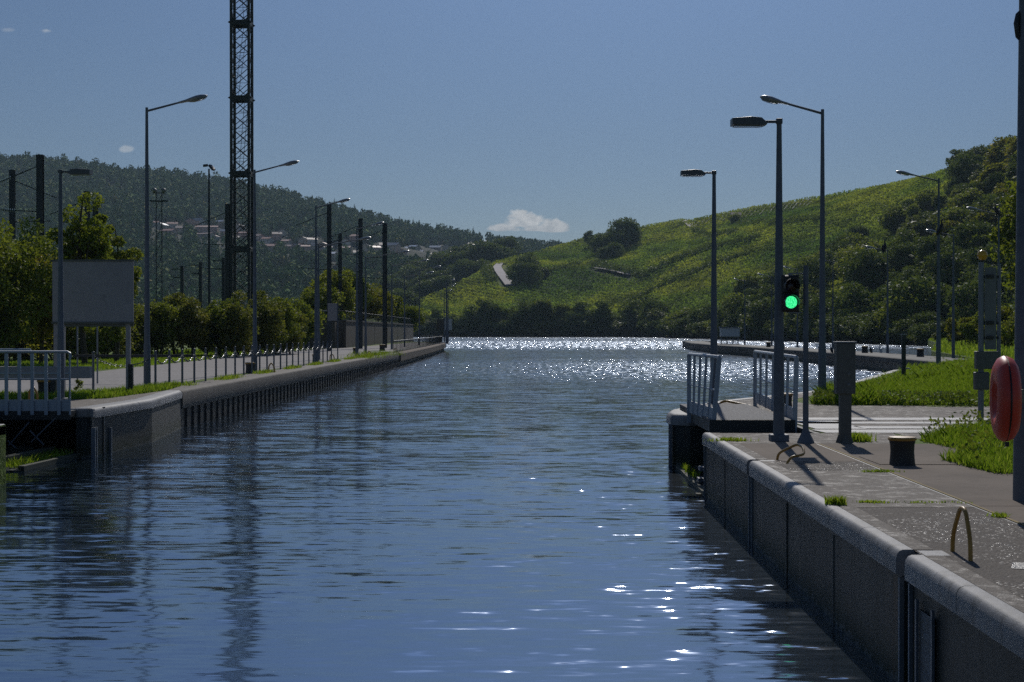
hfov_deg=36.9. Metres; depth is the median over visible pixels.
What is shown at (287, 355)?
chain post
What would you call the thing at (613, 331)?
tree
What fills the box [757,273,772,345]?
street lamp
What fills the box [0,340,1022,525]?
ground
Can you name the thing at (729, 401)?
grab rail
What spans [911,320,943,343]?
tree
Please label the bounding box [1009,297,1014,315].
tree
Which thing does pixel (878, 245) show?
tree
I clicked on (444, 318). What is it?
street lamp
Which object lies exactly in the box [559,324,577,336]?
tree
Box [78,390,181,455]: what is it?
quay wall
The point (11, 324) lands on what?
tree
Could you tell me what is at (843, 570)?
quay wall
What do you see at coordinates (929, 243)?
tree
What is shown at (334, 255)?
house
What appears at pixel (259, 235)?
house
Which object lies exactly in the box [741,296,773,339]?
tree
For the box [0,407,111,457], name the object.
pier end wall
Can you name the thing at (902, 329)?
tree
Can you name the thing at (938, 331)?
street lamp
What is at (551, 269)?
hedgerow
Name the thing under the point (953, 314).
street lamp
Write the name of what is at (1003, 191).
tree
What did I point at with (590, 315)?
tree
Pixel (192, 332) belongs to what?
hedge shrub
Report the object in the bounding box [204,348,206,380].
chain post
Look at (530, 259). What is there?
tree
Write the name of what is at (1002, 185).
tree
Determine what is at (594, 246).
tree
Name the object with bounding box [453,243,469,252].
tree
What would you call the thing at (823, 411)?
quay roadway
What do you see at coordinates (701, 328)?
tree
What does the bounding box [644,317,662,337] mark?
tree
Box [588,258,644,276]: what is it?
hedgerow
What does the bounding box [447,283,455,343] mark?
street lamp
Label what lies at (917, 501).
grass tuft
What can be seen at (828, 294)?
tree
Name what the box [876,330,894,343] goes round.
tree
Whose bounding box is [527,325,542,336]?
tree
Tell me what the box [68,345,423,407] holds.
quay pavement
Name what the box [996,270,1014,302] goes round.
tree
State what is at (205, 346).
hedge shrub
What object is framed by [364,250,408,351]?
street lamp
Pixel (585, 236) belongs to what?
tree
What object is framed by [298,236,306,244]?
house
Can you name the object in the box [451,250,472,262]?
tree
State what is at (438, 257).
tree
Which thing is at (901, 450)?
mooring bollard
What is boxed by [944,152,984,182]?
tree
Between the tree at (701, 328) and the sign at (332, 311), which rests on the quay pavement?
the sign at (332, 311)
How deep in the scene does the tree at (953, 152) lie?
599.37 m
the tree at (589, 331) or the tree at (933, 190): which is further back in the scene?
the tree at (589, 331)
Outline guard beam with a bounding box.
[0,366,91,392]
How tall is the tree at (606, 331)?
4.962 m
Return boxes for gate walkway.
[0,348,76,447]
[680,350,798,432]
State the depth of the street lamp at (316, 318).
75.07 m
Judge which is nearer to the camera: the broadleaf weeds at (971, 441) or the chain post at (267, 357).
the broadleaf weeds at (971, 441)
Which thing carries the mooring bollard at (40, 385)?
on the path
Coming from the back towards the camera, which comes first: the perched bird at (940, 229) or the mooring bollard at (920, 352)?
the mooring bollard at (920, 352)
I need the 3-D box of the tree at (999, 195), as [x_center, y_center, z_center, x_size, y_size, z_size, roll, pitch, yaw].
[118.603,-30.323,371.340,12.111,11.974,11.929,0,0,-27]
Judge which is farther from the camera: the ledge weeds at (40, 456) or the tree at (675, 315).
the tree at (675, 315)
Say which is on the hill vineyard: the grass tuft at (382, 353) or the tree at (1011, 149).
the tree at (1011, 149)
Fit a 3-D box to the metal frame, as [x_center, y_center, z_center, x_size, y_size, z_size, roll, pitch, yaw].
[-11.366,0.333,46.164,3.600,1.900,0.060,0,0,1]
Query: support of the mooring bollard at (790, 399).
on the quay roadway
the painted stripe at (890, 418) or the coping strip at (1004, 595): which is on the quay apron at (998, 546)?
the coping strip at (1004, 595)
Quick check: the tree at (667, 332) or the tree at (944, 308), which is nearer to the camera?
the tree at (944, 308)
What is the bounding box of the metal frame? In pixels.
[74,326,193,382]
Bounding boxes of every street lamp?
[53,168,92,399]
[144,94,207,385]
[252,160,298,372]
[314,198,349,362]
[317,236,371,359]
[355,222,383,355]
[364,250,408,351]
[391,259,428,348]
[403,271,433,346]
[418,266,440,344]
[443,289,451,342]
[445,279,454,343]
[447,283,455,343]
[680,169,720,403]
[730,116,788,440]
[733,278,745,344]
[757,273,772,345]
[760,95,825,388]
[783,266,797,346]
[819,258,833,348]
[865,246,888,352]
[895,170,940,364]
[926,229,954,357]
[966,207,999,350]
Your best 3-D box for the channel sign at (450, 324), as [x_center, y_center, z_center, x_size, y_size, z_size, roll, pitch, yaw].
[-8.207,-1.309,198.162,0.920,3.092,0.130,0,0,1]
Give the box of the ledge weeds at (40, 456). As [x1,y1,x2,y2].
[6,446,73,467]
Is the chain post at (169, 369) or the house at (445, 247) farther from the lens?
the house at (445, 247)
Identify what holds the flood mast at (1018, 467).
on the quay slab at (978, 487)
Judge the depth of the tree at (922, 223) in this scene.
405.51 m
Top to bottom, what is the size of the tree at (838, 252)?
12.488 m
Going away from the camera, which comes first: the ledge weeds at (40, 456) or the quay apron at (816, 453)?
the quay apron at (816, 453)
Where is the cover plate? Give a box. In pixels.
[860,456,956,463]
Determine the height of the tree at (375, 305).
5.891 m
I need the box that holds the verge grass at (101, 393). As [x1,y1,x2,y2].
[0,380,180,399]
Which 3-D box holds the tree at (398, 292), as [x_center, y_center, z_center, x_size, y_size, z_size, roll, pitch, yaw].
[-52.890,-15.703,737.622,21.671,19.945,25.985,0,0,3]
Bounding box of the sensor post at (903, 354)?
[901,334,909,375]
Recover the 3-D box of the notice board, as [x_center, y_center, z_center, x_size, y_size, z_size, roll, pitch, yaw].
[-10.572,-0.337,38.813,2.090,3.440,0.170,0,0,1]
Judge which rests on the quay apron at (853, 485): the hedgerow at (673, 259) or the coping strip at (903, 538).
the coping strip at (903, 538)
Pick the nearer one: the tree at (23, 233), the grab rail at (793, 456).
the grab rail at (793, 456)
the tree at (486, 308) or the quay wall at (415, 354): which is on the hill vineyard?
the tree at (486, 308)
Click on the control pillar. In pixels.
(845, 370)
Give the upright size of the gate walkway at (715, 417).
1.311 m
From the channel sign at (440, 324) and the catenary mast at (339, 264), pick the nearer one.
the catenary mast at (339, 264)
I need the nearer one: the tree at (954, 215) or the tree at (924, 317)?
the tree at (924, 317)
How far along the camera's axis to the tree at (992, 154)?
505.95 m
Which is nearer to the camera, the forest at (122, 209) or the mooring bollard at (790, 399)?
the mooring bollard at (790, 399)
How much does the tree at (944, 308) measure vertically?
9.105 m
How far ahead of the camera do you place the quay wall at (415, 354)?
134.24 m
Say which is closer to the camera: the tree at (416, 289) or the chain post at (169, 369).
the chain post at (169, 369)
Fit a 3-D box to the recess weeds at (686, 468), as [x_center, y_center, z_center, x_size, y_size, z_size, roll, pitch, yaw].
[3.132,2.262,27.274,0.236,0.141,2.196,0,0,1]
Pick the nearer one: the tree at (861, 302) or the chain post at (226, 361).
the chain post at (226, 361)
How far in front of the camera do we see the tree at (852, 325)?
306.34 m
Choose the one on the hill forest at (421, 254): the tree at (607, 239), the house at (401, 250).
the house at (401, 250)
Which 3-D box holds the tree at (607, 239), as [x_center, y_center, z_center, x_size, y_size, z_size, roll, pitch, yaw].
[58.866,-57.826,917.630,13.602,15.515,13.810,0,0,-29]
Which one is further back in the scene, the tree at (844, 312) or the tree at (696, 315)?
the tree at (696, 315)
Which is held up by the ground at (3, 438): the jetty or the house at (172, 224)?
the jetty
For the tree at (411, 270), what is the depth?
1046.56 m
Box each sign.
[328,302,337,358]
[437,319,443,335]
[445,319,451,329]
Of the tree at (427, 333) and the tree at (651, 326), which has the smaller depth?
the tree at (651, 326)
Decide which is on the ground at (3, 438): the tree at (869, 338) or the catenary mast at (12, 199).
the catenary mast at (12, 199)
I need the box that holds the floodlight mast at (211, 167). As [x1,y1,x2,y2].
[203,164,215,351]
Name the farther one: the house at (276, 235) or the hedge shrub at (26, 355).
the house at (276, 235)
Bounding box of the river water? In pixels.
[0,335,931,681]
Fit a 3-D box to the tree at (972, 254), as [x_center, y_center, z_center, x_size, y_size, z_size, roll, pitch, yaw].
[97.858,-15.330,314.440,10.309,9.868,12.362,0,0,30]
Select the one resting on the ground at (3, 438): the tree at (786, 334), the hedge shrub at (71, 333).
the hedge shrub at (71, 333)
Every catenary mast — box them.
[0,154,44,357]
[9,170,55,356]
[49,191,89,255]
[63,201,97,225]
[195,204,229,309]
[295,204,331,350]
[314,233,341,319]
[332,218,362,348]
[363,223,386,347]
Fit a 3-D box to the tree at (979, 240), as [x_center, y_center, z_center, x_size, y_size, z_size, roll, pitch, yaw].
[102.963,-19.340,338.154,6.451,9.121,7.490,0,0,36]
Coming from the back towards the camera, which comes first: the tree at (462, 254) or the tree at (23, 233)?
the tree at (462, 254)
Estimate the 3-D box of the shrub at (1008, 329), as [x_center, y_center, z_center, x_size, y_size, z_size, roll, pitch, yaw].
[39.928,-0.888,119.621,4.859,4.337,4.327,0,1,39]
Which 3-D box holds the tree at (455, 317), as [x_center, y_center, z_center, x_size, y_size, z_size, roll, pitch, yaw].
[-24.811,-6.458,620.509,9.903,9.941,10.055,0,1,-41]
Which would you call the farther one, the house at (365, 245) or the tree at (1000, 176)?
the house at (365, 245)
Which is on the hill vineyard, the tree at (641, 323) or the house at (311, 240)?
the tree at (641, 323)
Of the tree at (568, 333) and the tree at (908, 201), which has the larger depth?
the tree at (568, 333)
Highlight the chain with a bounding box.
[95,355,155,366]
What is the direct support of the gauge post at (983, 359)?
on the quay roadway
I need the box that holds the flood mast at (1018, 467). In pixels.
[1013,0,1023,500]
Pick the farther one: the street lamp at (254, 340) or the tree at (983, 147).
the tree at (983, 147)
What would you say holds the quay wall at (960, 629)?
on the ground at (3, 438)
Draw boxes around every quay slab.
[823,444,957,460]
[866,461,1023,505]
[975,506,1023,523]
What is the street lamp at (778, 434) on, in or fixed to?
on the quay apron at (831, 438)
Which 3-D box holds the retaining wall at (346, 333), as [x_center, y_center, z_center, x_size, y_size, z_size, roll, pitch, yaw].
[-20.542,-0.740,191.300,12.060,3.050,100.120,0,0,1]
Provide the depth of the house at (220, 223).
1583.69 m
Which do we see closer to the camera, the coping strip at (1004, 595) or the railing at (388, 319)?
the coping strip at (1004, 595)
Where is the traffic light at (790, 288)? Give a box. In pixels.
[781,265,813,443]
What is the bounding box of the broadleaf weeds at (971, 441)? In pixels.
[923,409,1012,459]
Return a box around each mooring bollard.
[37,380,50,392]
[245,362,255,372]
[379,344,384,350]
[784,393,792,406]
[861,346,867,352]
[888,436,916,465]
[916,348,923,356]
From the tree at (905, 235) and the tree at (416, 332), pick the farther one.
the tree at (416, 332)
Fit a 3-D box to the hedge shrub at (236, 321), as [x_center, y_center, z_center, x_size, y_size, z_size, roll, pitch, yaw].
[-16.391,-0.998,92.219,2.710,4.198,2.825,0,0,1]
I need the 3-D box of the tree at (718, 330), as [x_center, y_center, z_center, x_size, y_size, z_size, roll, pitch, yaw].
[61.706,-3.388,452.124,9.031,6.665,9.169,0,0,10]
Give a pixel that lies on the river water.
(496, 509)
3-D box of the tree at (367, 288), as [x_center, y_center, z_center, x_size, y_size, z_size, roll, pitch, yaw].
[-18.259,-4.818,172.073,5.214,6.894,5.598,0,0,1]
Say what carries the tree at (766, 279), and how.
on the hill vineyard
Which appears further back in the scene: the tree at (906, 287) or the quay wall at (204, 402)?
the tree at (906, 287)
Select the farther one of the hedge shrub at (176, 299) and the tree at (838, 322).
the tree at (838, 322)
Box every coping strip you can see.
[712,433,766,458]
[761,461,933,549]
[926,556,1023,612]
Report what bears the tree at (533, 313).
on the hill vineyard
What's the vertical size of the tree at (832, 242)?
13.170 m
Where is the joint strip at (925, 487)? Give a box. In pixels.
[818,444,1023,526]
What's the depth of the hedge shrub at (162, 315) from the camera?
89.72 m
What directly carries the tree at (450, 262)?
on the hill spur
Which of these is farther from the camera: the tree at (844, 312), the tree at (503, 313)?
the tree at (503, 313)
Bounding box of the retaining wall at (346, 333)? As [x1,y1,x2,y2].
[321,320,413,347]
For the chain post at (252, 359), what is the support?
on the quay pavement
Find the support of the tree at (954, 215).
on the hill vineyard
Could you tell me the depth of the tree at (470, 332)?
614.08 m
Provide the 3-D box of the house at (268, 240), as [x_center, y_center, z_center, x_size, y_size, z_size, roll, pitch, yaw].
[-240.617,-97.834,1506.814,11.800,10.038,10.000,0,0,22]
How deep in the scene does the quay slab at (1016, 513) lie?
13.62 m
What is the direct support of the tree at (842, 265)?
on the hill vineyard
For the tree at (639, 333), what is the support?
on the hill vineyard
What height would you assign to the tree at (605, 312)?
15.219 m
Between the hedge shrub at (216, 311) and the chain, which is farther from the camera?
the hedge shrub at (216, 311)
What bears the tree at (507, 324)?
on the hill vineyard
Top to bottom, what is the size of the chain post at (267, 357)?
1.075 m
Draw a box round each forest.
[0,150,562,319]
[3,167,455,293]
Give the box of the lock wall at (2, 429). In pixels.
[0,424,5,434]
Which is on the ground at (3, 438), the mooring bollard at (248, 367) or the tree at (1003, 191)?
the mooring bollard at (248, 367)
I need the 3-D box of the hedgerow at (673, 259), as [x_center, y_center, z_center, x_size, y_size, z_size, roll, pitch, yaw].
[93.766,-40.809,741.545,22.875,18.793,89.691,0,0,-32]
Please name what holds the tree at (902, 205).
on the hill vineyard
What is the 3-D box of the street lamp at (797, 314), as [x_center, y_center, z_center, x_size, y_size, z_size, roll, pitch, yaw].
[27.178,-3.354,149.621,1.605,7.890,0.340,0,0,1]
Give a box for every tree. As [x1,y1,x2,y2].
[0,218,68,365]
[0,228,30,336]
[5,215,57,262]
[13,245,56,363]
[46,191,114,364]
[105,224,143,360]
[279,325,308,341]
[285,297,326,348]
[298,282,314,306]
[300,282,345,319]
[310,269,355,318]
[337,267,372,319]
[347,283,388,320]
[367,287,397,319]
[375,293,405,321]
[387,278,409,290]
[388,288,423,306]
[395,304,426,334]
[396,264,425,281]
[400,291,418,307]
[407,280,429,299]
[413,267,444,284]
[413,326,422,336]
[416,261,448,275]
[416,277,445,297]
[417,251,457,276]
[420,318,442,336]
[421,325,437,335]
[428,308,445,336]
[432,275,454,291]
[434,321,456,335]
[440,313,459,336]
[442,254,457,265]
[442,263,471,283]
[444,258,482,282]
[445,245,460,253]
[449,320,466,336]
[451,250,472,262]
[452,324,467,336]
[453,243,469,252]
[454,314,474,336]
[461,324,478,336]
[462,304,483,336]
[465,239,503,261]
[467,250,491,261]
[468,258,492,273]
[470,319,487,336]
[472,298,495,336]
[477,321,495,336]
[484,244,515,260]
[489,322,511,336]
[491,238,517,250]
[491,302,501,322]
[491,305,514,336]
[495,236,523,254]
[495,320,521,336]
[505,260,531,283]
[507,300,535,336]
[511,325,526,336]
[513,251,540,274]
[515,321,537,336]
[518,262,543,284]
[525,299,546,335]
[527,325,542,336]
[533,322,554,336]
[534,298,555,336]
[537,266,550,277]
[545,303,566,336]
[554,303,572,336]
[555,324,566,336]
[558,310,583,336]
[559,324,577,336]
[564,319,595,336]
[571,301,590,336]
[579,309,603,336]
[580,325,596,336]
[582,230,594,243]
[586,232,603,253]
[592,300,615,336]
[593,322,608,336]
[595,245,613,260]
[599,231,622,247]
[599,326,612,336]
[604,217,641,247]
[606,242,625,257]
[607,324,622,336]
[610,312,622,336]
[611,318,638,336]
[616,304,638,336]
[622,293,658,336]
[624,228,642,243]
[633,327,644,336]
[634,298,671,327]
[636,320,656,336]
[643,308,670,332]
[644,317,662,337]
[655,318,671,337]
[661,322,684,337]
[662,307,693,337]
[665,316,690,337]
[681,316,700,337]
[684,323,698,337]
[686,304,719,338]
[691,320,709,338]
[703,315,718,338]
[707,321,722,338]
[717,305,731,338]
[718,292,743,305]
[720,295,743,339]
[721,313,748,339]
[727,213,740,222]
[731,271,764,295]
[736,293,764,339]
[737,312,764,339]
[738,324,757,339]
[741,283,759,295]
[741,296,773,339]
[743,287,763,302]
[748,283,774,299]
[750,312,772,340]
[758,269,787,290]
[761,295,774,320]
[773,317,794,340]
[784,293,830,327]
[784,317,802,341]
[789,315,818,341]
[790,256,837,289]
[794,296,839,337]
[796,249,836,275]
[799,284,818,297]
[809,318,829,341]
[810,290,836,300]
[811,316,841,342]
[815,249,837,277]
[816,311,837,329]
[818,234,850,250]
[825,239,854,254]
[825,280,877,315]
[826,326,840,340]
[827,312,862,340]
[831,245,880,280]
[831,250,852,281]
[834,241,876,258]
[836,308,857,340]
[839,249,892,290]
[840,313,861,342]
[841,247,895,291]
[841,311,873,342]
[842,232,879,245]
[845,225,869,237]
[855,310,881,343]
[855,313,884,343]
[858,319,881,340]
[864,241,881,251]
[868,281,923,313]
[871,294,930,332]
[876,274,940,314]
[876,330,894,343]
[877,203,907,231]
[880,205,907,232]
[881,323,908,344]
[882,228,922,260]
[882,241,921,275]
[886,266,922,283]
[889,319,925,344]
[894,306,925,344]
[896,199,914,205]
[899,210,943,237]
[902,265,927,276]
[904,204,923,220]
[904,310,942,344]
[906,324,930,344]
[910,235,944,272]
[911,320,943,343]
[912,189,949,213]
[915,189,936,208]
[917,243,972,287]
[920,211,942,219]
[920,282,965,317]
[931,194,947,212]
[931,205,968,230]
[931,220,962,249]
[940,219,997,258]
[942,180,960,196]
[943,207,970,222]
[943,279,1013,320]
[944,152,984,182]
[945,149,964,166]
[945,187,984,209]
[948,188,962,197]
[949,183,965,190]
[954,150,986,165]
[957,193,1005,218]
[958,263,1010,305]
[959,181,985,196]
[961,145,986,155]
[961,233,993,261]
[962,199,1002,223]
[964,243,1015,277]
[966,161,1008,193]
[967,211,1002,238]
[968,169,984,181]
[976,144,988,154]
[981,171,1010,194]
[982,136,1011,165]
[987,176,1016,294]
[990,191,1007,208]
[991,182,1009,193]
[993,187,1008,197]
[996,143,1009,163]
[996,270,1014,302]
[1002,135,1016,164]
[1004,163,1016,186]
[1004,248,1014,265]
[1007,152,1016,179]
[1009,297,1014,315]
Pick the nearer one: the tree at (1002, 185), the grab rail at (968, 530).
the grab rail at (968, 530)
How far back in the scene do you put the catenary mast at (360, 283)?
133.80 m
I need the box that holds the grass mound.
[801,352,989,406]
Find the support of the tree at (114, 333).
on the ground at (3, 438)
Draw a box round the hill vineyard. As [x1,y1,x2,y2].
[367,164,983,341]
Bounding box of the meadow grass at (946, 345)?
[928,337,1014,357]
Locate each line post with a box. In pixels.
[171,266,183,349]
[190,262,201,309]
[213,258,224,307]
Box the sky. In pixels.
[0,0,1018,242]
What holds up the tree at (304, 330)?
on the ground at (3, 438)
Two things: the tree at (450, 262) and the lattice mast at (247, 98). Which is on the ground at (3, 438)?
the lattice mast at (247, 98)
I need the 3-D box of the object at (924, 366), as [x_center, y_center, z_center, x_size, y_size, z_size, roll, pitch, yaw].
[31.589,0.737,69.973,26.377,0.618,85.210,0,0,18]
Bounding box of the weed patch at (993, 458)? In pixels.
[917,415,1012,474]
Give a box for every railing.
[339,311,409,323]
[393,336,442,351]
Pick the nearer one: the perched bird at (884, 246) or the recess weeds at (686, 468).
the recess weeds at (686, 468)
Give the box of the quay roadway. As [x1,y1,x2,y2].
[721,393,989,438]
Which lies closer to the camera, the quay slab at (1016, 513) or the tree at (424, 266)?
the quay slab at (1016, 513)
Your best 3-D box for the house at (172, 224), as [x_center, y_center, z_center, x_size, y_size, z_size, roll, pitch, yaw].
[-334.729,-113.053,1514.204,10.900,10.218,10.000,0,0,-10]
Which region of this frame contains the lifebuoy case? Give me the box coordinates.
[989,356,1023,446]
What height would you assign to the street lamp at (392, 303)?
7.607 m
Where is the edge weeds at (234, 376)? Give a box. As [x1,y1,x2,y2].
[181,351,387,385]
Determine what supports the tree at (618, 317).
on the hill vineyard
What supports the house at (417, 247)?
on the hill forest at (421, 254)
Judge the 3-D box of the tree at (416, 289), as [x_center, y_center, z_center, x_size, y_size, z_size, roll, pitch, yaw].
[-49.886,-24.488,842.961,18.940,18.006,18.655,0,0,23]
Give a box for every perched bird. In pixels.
[882,239,886,252]
[936,219,943,235]
[993,204,1000,216]
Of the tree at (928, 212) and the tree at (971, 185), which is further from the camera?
the tree at (971, 185)
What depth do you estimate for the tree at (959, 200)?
450.65 m
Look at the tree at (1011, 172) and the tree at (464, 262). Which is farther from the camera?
the tree at (464, 262)
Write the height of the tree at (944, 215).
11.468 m
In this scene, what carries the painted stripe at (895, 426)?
on the quay roadway
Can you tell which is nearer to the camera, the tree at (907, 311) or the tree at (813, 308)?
the tree at (907, 311)
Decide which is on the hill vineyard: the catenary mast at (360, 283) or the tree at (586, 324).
the tree at (586, 324)
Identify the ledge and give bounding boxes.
[6,446,79,471]
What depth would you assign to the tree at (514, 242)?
1148.62 m
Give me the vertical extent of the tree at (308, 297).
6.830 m
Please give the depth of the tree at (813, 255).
476.32 m
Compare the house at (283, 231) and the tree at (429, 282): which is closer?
the tree at (429, 282)
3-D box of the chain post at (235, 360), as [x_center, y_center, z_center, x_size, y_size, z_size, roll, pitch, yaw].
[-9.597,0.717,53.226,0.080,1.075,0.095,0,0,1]
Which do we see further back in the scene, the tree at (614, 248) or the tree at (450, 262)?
the tree at (450, 262)
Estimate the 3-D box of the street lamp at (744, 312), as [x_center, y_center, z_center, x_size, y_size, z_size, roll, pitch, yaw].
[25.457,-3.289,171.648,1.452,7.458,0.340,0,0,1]
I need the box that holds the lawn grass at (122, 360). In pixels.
[0,348,301,369]
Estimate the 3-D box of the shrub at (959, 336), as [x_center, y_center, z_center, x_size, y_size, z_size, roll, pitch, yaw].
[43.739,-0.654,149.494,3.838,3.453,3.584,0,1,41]
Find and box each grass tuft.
[338,352,387,358]
[348,348,405,355]
[703,437,759,441]
[823,494,847,505]
[837,431,876,441]
[856,500,971,503]
[858,469,904,472]
[858,499,892,503]
[986,512,1009,517]
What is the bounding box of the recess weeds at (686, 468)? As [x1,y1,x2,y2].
[681,462,700,477]
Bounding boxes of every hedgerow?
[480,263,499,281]
[509,258,588,284]
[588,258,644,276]
[624,247,759,300]
[638,232,762,276]
[690,226,738,236]
[735,211,830,224]
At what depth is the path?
61.12 m
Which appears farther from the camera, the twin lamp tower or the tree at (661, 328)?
the tree at (661, 328)
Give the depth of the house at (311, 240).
1483.28 m
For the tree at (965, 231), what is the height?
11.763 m
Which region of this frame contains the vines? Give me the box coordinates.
[411,158,1014,334]
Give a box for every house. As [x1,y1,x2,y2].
[155,222,168,229]
[162,228,177,236]
[167,221,177,228]
[175,225,183,231]
[185,218,194,226]
[193,217,204,224]
[195,225,218,233]
[196,232,214,239]
[215,219,224,226]
[236,223,244,230]
[236,231,250,238]
[250,233,264,241]
[259,236,273,243]
[265,243,279,251]
[272,231,281,239]
[277,228,286,235]
[280,238,293,244]
[285,244,294,249]
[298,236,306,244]
[301,245,310,251]
[307,237,317,243]
[318,241,326,250]
[332,251,337,259]
[342,238,350,245]
[350,234,355,241]
[363,243,369,251]
[368,245,381,252]
[387,242,400,252]
[397,248,406,255]
[408,244,419,250]
[429,246,440,250]
[442,244,450,251]
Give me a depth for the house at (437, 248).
1704.71 m
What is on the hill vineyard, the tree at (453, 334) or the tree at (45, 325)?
the tree at (453, 334)
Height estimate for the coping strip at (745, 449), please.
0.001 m
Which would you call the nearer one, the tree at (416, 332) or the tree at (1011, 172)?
the tree at (1011, 172)
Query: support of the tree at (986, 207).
on the hill vineyard
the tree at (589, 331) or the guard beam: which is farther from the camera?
the tree at (589, 331)
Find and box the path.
[0,343,426,392]
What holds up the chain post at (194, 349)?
on the quay pavement
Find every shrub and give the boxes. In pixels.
[0,327,39,361]
[12,331,52,359]
[21,326,99,360]
[66,326,113,359]
[73,379,83,389]
[88,321,142,358]
[119,304,159,353]
[133,303,159,353]
[137,299,183,353]
[159,292,200,353]
[172,297,214,353]
[196,307,212,353]
[202,298,240,355]
[215,290,259,356]
[241,307,272,354]
[244,290,288,354]
[259,296,301,354]
[280,302,310,353]
[931,321,951,341]
[944,317,974,344]
[957,312,984,344]
[975,306,1014,347]
[996,311,1014,337]
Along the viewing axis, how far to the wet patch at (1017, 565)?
10.41 m
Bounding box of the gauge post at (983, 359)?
[973,250,1000,419]
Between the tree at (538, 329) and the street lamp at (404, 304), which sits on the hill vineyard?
the tree at (538, 329)
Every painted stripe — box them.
[797,420,865,428]
[798,422,974,423]
[801,418,988,419]
[816,430,928,432]
[854,426,938,427]
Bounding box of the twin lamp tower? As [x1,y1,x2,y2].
[150,188,167,302]
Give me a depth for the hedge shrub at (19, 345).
78.50 m
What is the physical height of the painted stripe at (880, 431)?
0.001 m
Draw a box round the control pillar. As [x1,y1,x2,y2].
[833,341,856,442]
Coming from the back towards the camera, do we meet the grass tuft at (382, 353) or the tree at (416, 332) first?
the tree at (416, 332)
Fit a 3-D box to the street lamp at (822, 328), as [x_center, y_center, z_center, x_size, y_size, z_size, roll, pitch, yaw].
[6.714,-2.233,36.497,1.658,7.204,0.340,0,0,1]
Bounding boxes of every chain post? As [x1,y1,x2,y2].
[92,351,94,390]
[154,350,156,384]
[168,350,170,382]
[181,349,183,383]
[193,348,195,382]
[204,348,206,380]
[215,347,216,379]
[225,347,226,374]
[234,346,235,374]
[243,346,244,374]
[251,345,252,373]
[259,345,260,369]
[266,345,267,370]
[273,344,274,368]
[286,343,287,366]
[308,342,309,364]
[322,342,323,362]
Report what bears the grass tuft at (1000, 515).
on the joint strip at (925, 487)
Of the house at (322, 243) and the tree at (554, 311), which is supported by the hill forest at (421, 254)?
the house at (322, 243)
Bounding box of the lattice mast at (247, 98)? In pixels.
[228,0,255,349]
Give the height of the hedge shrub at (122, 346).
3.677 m
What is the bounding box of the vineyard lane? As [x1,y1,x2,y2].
[493,263,513,284]
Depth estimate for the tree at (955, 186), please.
499.44 m
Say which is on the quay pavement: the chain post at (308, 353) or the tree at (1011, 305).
the chain post at (308, 353)
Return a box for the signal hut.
[718,327,741,344]
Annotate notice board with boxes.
[51,259,133,389]
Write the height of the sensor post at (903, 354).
1.590 m
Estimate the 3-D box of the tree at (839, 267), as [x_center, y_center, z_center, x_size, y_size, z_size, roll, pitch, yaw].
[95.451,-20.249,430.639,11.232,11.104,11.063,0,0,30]
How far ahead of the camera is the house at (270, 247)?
1297.51 m
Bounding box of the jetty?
[682,341,972,371]
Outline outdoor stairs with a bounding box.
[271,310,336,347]
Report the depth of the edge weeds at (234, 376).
57.16 m
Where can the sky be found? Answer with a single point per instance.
(561, 120)
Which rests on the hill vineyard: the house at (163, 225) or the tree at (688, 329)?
the tree at (688, 329)
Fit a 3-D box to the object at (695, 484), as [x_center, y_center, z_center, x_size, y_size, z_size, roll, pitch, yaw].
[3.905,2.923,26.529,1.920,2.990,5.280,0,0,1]
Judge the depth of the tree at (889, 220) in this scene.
531.07 m
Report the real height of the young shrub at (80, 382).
0.552 m
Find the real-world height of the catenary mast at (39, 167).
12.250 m
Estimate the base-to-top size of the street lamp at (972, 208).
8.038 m
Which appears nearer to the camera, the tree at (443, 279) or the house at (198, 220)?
the tree at (443, 279)
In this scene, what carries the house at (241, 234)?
on the hill forest at (421, 254)
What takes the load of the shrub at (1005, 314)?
on the ground at (3, 438)
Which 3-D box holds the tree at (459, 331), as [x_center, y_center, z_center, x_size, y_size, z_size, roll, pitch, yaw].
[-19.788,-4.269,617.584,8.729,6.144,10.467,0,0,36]
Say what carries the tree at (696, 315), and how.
on the hill vineyard
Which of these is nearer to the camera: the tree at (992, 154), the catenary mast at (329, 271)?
the catenary mast at (329, 271)
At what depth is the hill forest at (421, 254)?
1475.58 m
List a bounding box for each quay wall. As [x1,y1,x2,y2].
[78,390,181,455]
[172,353,398,427]
[396,343,445,365]
[666,370,899,467]
[702,432,757,540]
[749,461,918,681]
[905,555,1023,681]
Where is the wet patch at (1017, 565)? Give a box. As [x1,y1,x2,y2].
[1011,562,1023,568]
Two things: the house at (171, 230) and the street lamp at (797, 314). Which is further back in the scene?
the house at (171, 230)
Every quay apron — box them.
[715,433,896,443]
[734,444,859,461]
[762,462,879,469]
[781,470,972,506]
[840,507,1023,612]
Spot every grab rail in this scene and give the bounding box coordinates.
[28,387,38,399]
[719,400,752,405]
[776,444,804,463]
[950,506,972,560]
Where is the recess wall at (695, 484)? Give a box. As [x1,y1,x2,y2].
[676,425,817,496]
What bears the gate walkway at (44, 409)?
on the pier end wall at (85, 440)
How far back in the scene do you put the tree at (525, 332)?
611.13 m

